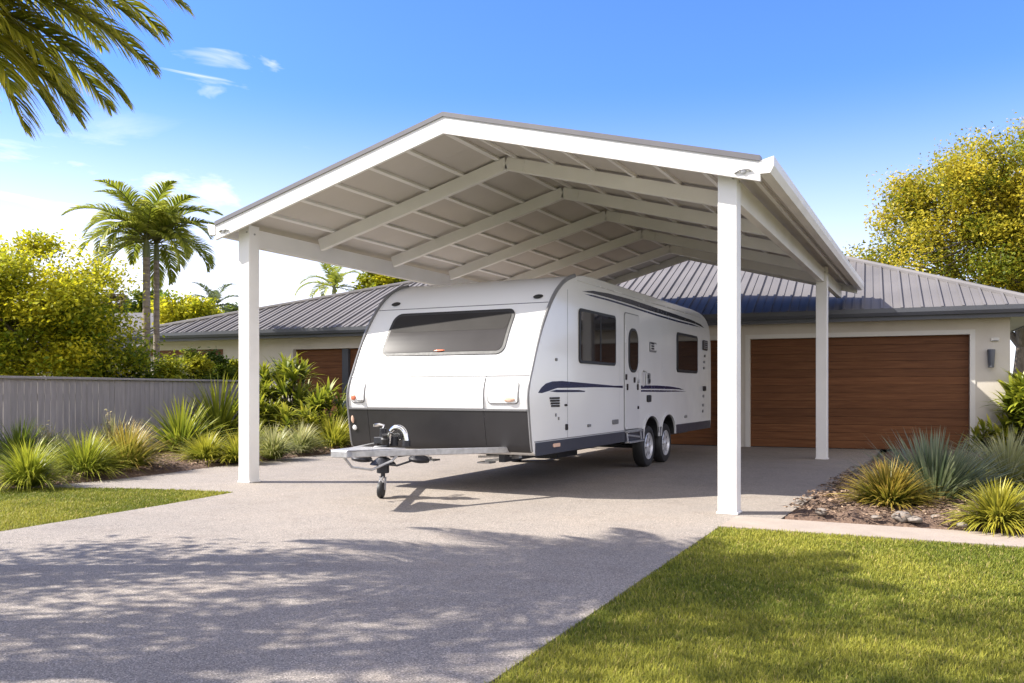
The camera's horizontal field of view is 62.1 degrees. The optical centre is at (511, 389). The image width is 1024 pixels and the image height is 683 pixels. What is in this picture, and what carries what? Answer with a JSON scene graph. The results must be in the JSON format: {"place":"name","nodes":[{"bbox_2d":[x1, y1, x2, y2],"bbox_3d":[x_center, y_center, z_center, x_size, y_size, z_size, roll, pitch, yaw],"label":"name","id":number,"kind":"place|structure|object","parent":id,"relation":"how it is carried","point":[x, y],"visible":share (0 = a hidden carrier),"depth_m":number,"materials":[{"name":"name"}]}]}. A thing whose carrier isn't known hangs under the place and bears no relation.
{"place":"outdoors","nodes":[
{"label":"outdoors","id":0,"kind":"place"},
{"bbox_2d":[0,0,194,141],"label":"overhanging palm","id":1,"kind":"object","parent":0,"point":[19,47],"visible":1,"depth_m":6.58,"materials":[{"name":"green plant"}]},
{"bbox_2d":[0,486,230,530],"bbox_3d":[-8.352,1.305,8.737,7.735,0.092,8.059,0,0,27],"label":"lawn grass","id":2,"kind":"structure","parent":0,"point":[37,513],"depth_m":9.86,"materials":[{"name":"green plant"}]},
{"bbox_2d":[294,262,361,297],"bbox_3d":[-8.566,-2.459,40.029,3.407,7.519,3.189,0,0,27],"label":"palm","id":3,"kind":"object","parent":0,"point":[334,277],"visible":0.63,"depth_m":39.74,"materials":[{"name":"green plant"}]},
{"bbox_2d":[0,444,880,682],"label":"driveway","id":4,"kind":"structure","parent":0,"point":[456,568],"depth_m":6.41,"materials":[{"name":"grey concrete"}]},
{"bbox_2d":[331,274,710,497],"bbox_3d":[0.645,-0.230,13.884,2.804,3.060,10.847,0,0,27],"label":"caravan","id":5,"kind":"object","parent":4,"relation":"on","point":[521,369],"visible":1,"depth_m":11.22,"materials":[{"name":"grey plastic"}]},
{"bbox_2d":[382,309,514,355],"bbox_3d":[-0.842,-0.741,11.095,1.850,0.606,0.413,0,0,27],"label":"front window","id":6,"kind":"structure","parent":5,"relation":"in","point":[470,332],"depth_m":11.03,"materials":[{"name":"black glass"}]},
{"bbox_2d":[579,308,615,365],"bbox_3d":[1.235,-0.737,12.128,0.029,0.747,1.439,0,0,27],"label":"side window","id":7,"kind":"structure","parent":5,"relation":"in","point":[597,330],"depth_m":12.06,"materials":[{"name":"black glass"}]},
{"bbox_2d":[624,312,639,430],"bbox_3d":[1.912,-0.290,13.464,0.035,1.840,0.742,0,0,27],"label":"door","id":8,"kind":"structure","parent":5,"relation":"in","point":[631,321],"depth_m":13.42,"materials":[{"name":"white plastic"}]},
{"bbox_2d":[677,332,697,372],"bbox_3d":[3.392,-0.704,16.414,0.024,0.744,1.478,0,0,27],"label":"side window","id":9,"kind":"structure","parent":5,"relation":"in","point":[687,345],"depth_m":16.36,"materials":[{"name":"black glass"}]},
{"bbox_2d":[208,111,863,514],"bbox_3d":[1.704,-1.032,15.280,7.736,4.665,11.316,0,0,27],"label":"carport","id":10,"kind":"object","parent":4,"relation":"on","point":[442,197],"visible":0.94,"depth_m":12.16,"materials":[{"name":"metal"}]},
{"bbox_2d":[0,0,1023,373],"label":"sky","id":11,"kind":"structure","parent":0,"point":[251,99],"materials":[{"name":"blue"}]},
{"bbox_2d":[170,450,891,472],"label":"ground","id":12,"kind":"structure","parent":0,"point":[883,451],"depth_m":18.50,"materials":[{"name":"brown soil"}]},
{"bbox_2d":[0,228,174,380],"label":"garden tree","id":13,"kind":"object","parent":12,"relation":"on","point":[64,309],"visible":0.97,"depth_m":18.18,"materials":[{"name":"yellow plant"}]},
{"bbox_2d":[27,313,152,379],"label":"neighbour house","id":14,"kind":"structure","parent":12,"relation":"on","point":[139,319],"depth_m":42.76,"materials":[{"name":"grey stone"}]},
{"bbox_2d":[100,292,131,312],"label":"background tree","id":15,"kind":"object","parent":12,"relation":"on","point":[119,300],"visible":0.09,"depth_m":47.30,"materials":[{"name":"green plant"}]},
{"bbox_2d":[59,178,213,374],"bbox_3d":[-9.363,-1.992,21.976,3.623,6.584,3.800,0,0,27],"label":"palm tree","id":16,"kind":"object","parent":12,"relation":"on","point":[148,208],"visible":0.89,"depth_m":21.66,"materials":[{"name":"green plant"}]},
{"bbox_2d":[120,289,175,312],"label":"background tree","id":17,"kind":"object","parent":12,"relation":"on","point":[133,306],"visible":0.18,"depth_m":45.64,"materials":[{"name":"green plant"}]},
{"bbox_2d":[80,189,222,365],"bbox_3d":[-9.479,-1.906,22.567,3.510,6.413,3.371,0,0,-23],"label":"palm tree","id":18,"kind":"object","parent":12,"relation":"on","point":[157,276],"visible":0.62,"depth_m":22.35,"materials":[{"name":"green plant"}]},
{"bbox_2d":[0,437,352,488],"bbox_3d":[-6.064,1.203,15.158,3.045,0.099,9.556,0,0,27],"label":"bark mulch","id":19,"kind":"object","parent":12,"relation":"on","point":[179,464],"visible":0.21,"depth_m":13.91,"materials":[{"name":"brown wood"}]},
{"bbox_2d":[0,416,66,464],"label":"flax clump","id":20,"kind":"object","parent":19,"relation":"on","point":[16,436],"visible":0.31,"depth_m":14.01,"materials":[{"name":"green plant"}]},
{"bbox_2d":[0,435,82,491],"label":"lomandra clump","id":21,"kind":"object","parent":19,"relation":"on","point":[27,469],"visible":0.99,"depth_m":11.13,"materials":[{"name":"green plant"}]},
{"bbox_2d":[1,420,92,460],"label":"spear clump","id":22,"kind":"object","parent":19,"relation":"on","point":[48,435],"visible":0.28,"depth_m":14.47,"materials":[{"name":"green plant"}]},
{"bbox_2d":[37,426,145,482],"bbox_3d":[-6.267,0.939,12.527,1.929,0.850,1.860,0,0,27],"label":"lomandra clump","id":23,"kind":"object","parent":19,"relation":"on","point":[87,455],"visible":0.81,"depth_m":12.38,"materials":[{"name":"green plant"}]},
{"bbox_2d":[84,357,122,377],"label":"hedge bush","id":24,"kind":"object","parent":19,"relation":"on","point":[103,373],"visible":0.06,"depth_m":19.32,"materials":[{"name":"green plant"}]},
{"bbox_2d":[62,409,158,451],"bbox_3d":[-7.467,0.811,15.611,2.188,0.926,2.054,0,0,27],"label":"spear clump","id":25,"kind":"object","parent":19,"relation":"on","point":[110,423],"visible":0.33,"depth_m":15.76,"materials":[{"name":"green plant"}]},
{"bbox_2d":[0,376,238,459],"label":"boundary fence","id":26,"kind":"object","parent":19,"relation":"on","point":[62,404],"visible":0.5,"depth_m":16.59,"materials":[{"name":"grey wood"}]},
{"bbox_2d":[86,418,186,470],"bbox_3d":[-6.089,0.852,13.488,1.979,0.878,2.027,0,0,27],"label":"lomandra clump","id":27,"kind":"object","parent":19,"relation":"on","point":[136,449],"visible":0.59,"depth_m":13.28,"materials":[{"name":"green plant"}]},
{"bbox_2d":[113,345,163,380],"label":"hedge bush","id":28,"kind":"object","parent":19,"relation":"on","point":[147,375],"visible":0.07,"depth_m":20.19,"materials":[{"name":"green plant"}]},
{"bbox_2d":[134,349,195,381],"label":"hedge bush","id":29,"kind":"object","parent":19,"relation":"on","point":[174,367],"visible":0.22,"depth_m":20.66,"materials":[{"name":"green plant"}]},
{"bbox_2d":[140,396,237,453],"bbox_3d":[-6.462,0.656,16.762,2.394,1.242,2.358,0,0,-26],"label":"flax clump","id":30,"kind":"object","parent":19,"relation":"on","point":[178,427],"visible":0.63,"depth_m":16.58,"materials":[{"name":"green plant"}]},
{"bbox_2d":[159,426,231,466],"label":"lomandra clump","id":31,"kind":"object","parent":19,"relation":"on","point":[203,448],"visible":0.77,"depth_m":14.72,"materials":[{"name":"green plant"}]},
{"bbox_2d":[176,343,224,381],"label":"hedge bush","id":32,"kind":"object","parent":19,"relation":"on","point":[201,367],"visible":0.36,"depth_m":21.38,"materials":[{"name":"green plant"}]},
{"bbox_2d":[200,347,237,379],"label":"hedge bush","id":33,"kind":"object","parent":19,"relation":"on","point":[223,367],"visible":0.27,"depth_m":22.54,"materials":[{"name":"green plant"}]},
{"bbox_2d":[171,372,276,442],"bbox_3d":[-6.588,0.385,19.478,3.180,1.785,3.056,0,0,27],"label":"flax clump","id":34,"kind":"object","parent":19,"relation":"on","point":[226,413],"visible":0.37,"depth_m":19.04,"materials":[{"name":"green plant"}]},
{"bbox_2d":[226,356,238,379],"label":"hedge bush","id":35,"kind":"object","parent":19,"relation":"on","point":[235,362],"visible":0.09,"depth_m":23.41,"materials":[{"name":"green plant"}]},
{"bbox_2d":[201,429,272,462],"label":"lomandra clump","id":36,"kind":"object","parent":19,"relation":"on","point":[233,451],"visible":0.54,"depth_m":14.77,"materials":[{"name":"green plant"}]},
{"bbox_2d":[221,418,269,447],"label":"lomandra clump","id":37,"kind":"object","parent":19,"relation":"on","point":[263,432],"visible":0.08,"depth_m":18.09,"materials":[{"name":"green plant"}]},
{"bbox_2d":[235,391,286,440],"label":"rosette shrub","id":38,"kind":"object","parent":19,"relation":"on","point":[270,412],"visible":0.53,"depth_m":19.29,"materials":[{"name":"green plant"}]},
{"bbox_2d":[238,351,326,434],"bbox_3d":[-5.490,0.198,20.525,2.233,2.241,2.506,0,0,6],"label":"rosette shrub","id":39,"kind":"object","parent":19,"relation":"on","point":[286,369],"visible":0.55,"depth_m":20.13,"materials":[{"name":"green plant"}]},
{"bbox_2d":[259,424,310,459],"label":"lomandra clump","id":40,"kind":"object","parent":19,"relation":"on","point":[274,448],"visible":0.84,"depth_m":15.61,"materials":[{"name":"green plant"}]},
{"bbox_2d":[266,399,326,443],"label":"rosette shrub","id":41,"kind":"object","parent":19,"relation":"on","point":[305,416],"visible":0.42,"depth_m":18.14,"materials":[{"name":"green plant"}]},
{"bbox_2d":[278,419,333,453],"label":"lomandra clump","id":42,"kind":"object","parent":19,"relation":"on","point":[301,438],"visible":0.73,"depth_m":16.87,"materials":[{"name":"green plant"}]},
{"bbox_2d":[292,377,349,442],"bbox_3d":[-4.215,0.506,18.969,1.952,1.631,1.747,0,0,27],"label":"rosette shrub","id":43,"kind":"object","parent":19,"relation":"on","point":[323,400],"visible":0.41,"depth_m":18.87,"materials":[{"name":"green plant"}]},
{"bbox_2d":[308,414,351,450],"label":"lomandra clump","id":44,"kind":"object","parent":19,"relation":"on","point":[334,435],"visible":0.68,"depth_m":17.92,"materials":[{"name":"green plant"}]},
{"bbox_2d":[150,289,224,324],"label":"background tree","id":45,"kind":"object","parent":12,"relation":"on","point":[194,306],"visible":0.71,"depth_m":40.95,"materials":[{"name":"yellow plant"}]},
{"bbox_2d":[186,282,238,312],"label":"palm","id":46,"kind":"object","parent":12,"relation":"on","point":[213,294],"visible":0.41,"depth_m":49.77,"materials":[{"name":"green plant"}]},
{"bbox_2d":[220,302,238,312],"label":"background tree","id":47,"kind":"object","parent":12,"relation":"on","point":[233,308],"visible":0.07,"depth_m":54.79,"materials":[{"name":"green plant"}]},
{"bbox_2d":[351,271,407,289],"bbox_3d":[-5.975,-2.271,40.062,2.824,7.252,2.779,0,0,27],"label":"background tree","id":48,"kind":"object","parent":12,"relation":"on","point":[372,280],"visible":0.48,"depth_m":39.32,"materials":[{"name":"green plant"}]},
{"bbox_2d":[783,448,1023,534],"bbox_3d":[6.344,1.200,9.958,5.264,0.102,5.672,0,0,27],"label":"bark mulch","id":49,"kind":"object","parent":12,"relation":"on","point":[822,494],"visible":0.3,"depth_m":8.96,"materials":[{"name":"brown wood"}]},
{"bbox_2d":[815,508,827,515],"bbox_3d":[3.146,1.235,8.630,0.138,0.078,0.134,0,0,27],"label":"garden stone","id":50,"kind":"object","parent":49,"relation":"on","point":[821,513],"visible":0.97,"depth_m":8.58,"materials":[{"name":"grey stone"}]},
{"bbox_2d":[871,515,881,518],"bbox_3d":[3.562,1.244,8.310,0.102,0.043,0.094,0,0,27],"label":"garden stone","id":51,"kind":"object","parent":49,"relation":"on","point":[874,517],"visible":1,"depth_m":8.29,"materials":[{"name":"grey stone"}]},
{"bbox_2d":[824,452,953,514],"bbox_3d":[4.025,0.979,9.066,1.260,0.635,1.286,0,0,-15],"label":"lomandra clump","id":52,"kind":"object","parent":49,"relation":"on","point":[889,486],"visible":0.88,"depth_m":8.92,"materials":[{"name":"green plant"}]},
{"bbox_2d":[891,511,910,522],"bbox_3d":[3.788,1.232,8.251,0.204,0.114,0.147,0,0,50],"label":"garden stone","id":53,"kind":"object","parent":49,"relation":"on","point":[898,517],"visible":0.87,"depth_m":8.20,"materials":[{"name":"grey stone"}]},
{"bbox_2d":[907,516,922,522],"bbox_3d":[3.857,1.237,8.133,0.136,0.069,0.142,0,0,27],"label":"garden stone","id":54,"kind":"object","parent":49,"relation":"on","point":[912,519],"visible":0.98,"depth_m":8.09,"materials":[{"name":"grey stone"}]},
{"bbox_2d":[839,427,1023,501],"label":"flax clump","id":55,"kind":"object","parent":49,"relation":"on","point":[943,470],"visible":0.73,"depth_m":9.42,"materials":[{"name":"green plant"}]},
{"bbox_2d":[956,522,967,526],"bbox_3d":[4.150,1.242,7.839,0.096,0.050,0.077,0,0,27],"label":"garden stone","id":56,"kind":"object","parent":49,"relation":"on","point":[963,525],"visible":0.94,"depth_m":7.81,"materials":[{"name":"beige stone"}]},
{"bbox_2d":[934,478,1023,538],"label":"lomandra clump","id":57,"kind":"object","parent":49,"relation":"on","point":[997,508],"visible":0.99,"depth_m":7.78,"materials":[{"name":"green plant"}]},
{"bbox_2d":[948,423,1023,494],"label":"flax clump","id":58,"kind":"object","parent":49,"relation":"on","point":[1018,454],"visible":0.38,"depth_m":10.42,"materials":[{"name":"green plant"}]},
{"bbox_2d":[963,460,1013,491],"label":"lomandra clump","id":59,"kind":"object","parent":49,"relation":"on","point":[986,480],"visible":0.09,"depth_m":10.14,"materials":[{"name":"green plant"}]},
{"bbox_2d":[959,413,1019,451],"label":"rosette shrub","id":60,"kind":"object","parent":49,"relation":"on","point":[985,435],"visible":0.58,"depth_m":16.72,"materials":[{"name":"green plant"}]},
{"bbox_2d":[978,368,1023,450],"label":"rosette shrub","id":61,"kind":"object","parent":49,"relation":"on","point":[1013,388],"visible":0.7,"depth_m":16.93,"materials":[{"name":"green plant"}]},
{"bbox_2d":[1013,389,1023,438],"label":"rosette shrub","id":62,"kind":"object","parent":49,"relation":"on","point":[1020,411],"visible":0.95,"depth_m":16.51,"materials":[{"name":"green plant"}]},
{"bbox_2d":[842,112,1023,375],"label":"broad tree","id":63,"kind":"object","parent":12,"relation":"on","point":[960,187],"visible":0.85,"depth_m":29.57,"materials":[{"name":"yellow plant"}]},
{"bbox_2d":[109,256,1023,449],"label":"house","id":64,"kind":"structure","parent":0,"point":[907,351],"depth_m":19.00,"materials":[{"name":"cream painted render"},{"name":"slate grey steel"},{"name":"stained cedar"}]},
{"bbox_2d":[671,340,717,445],"bbox_3d":[2.766,0.072,20.701,4.472,2.457,0.060,0,0,23],"label":"garage door","id":65,"kind":"structure","parent":64,"relation":"in","point":[707,436],"depth_m":19.87,"materials":[{"name":"brown wood"}]},
{"bbox_2d":[751,335,968,449],"bbox_3d":[7.543,0.072,18.699,4.432,2.457,0.060,0,0,23],"label":"garage door","id":66,"kind":"structure","parent":64,"relation":"in","point":[880,386],"depth_m":18.59,"materials":[{"name":"brown wood"}]},
{"bbox_2d":[987,349,994,367],"bbox_3d":[9.844,-0.648,17.462,0.150,0.377,0.159,0,0,23],"label":"wall light","id":67,"kind":"object","parent":64,"relation":"attached to","point":[991,356],"visible":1,"depth_m":17.41,"materials":[{"name":"metal"}]},
{"bbox_2d":[483,525,1023,682],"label":"lawn grass","id":68,"kind":"structure","parent":0,"point":[865,555],"depth_m":4.82,"materials":[{"name":"green plant"}]},
{"bbox_2d":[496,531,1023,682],"bbox_3d":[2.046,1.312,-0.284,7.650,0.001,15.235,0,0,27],"label":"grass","id":69,"kind":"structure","parent":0,"point":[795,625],"depth_m":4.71,"materials":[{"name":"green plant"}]},
{"bbox_2d":[721,516,1023,548],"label":"concrete path","id":70,"kind":"structure","parent":0,"point":[925,534],"depth_m":7.79,"materials":[{"name":"beige concrete"}]}
]}

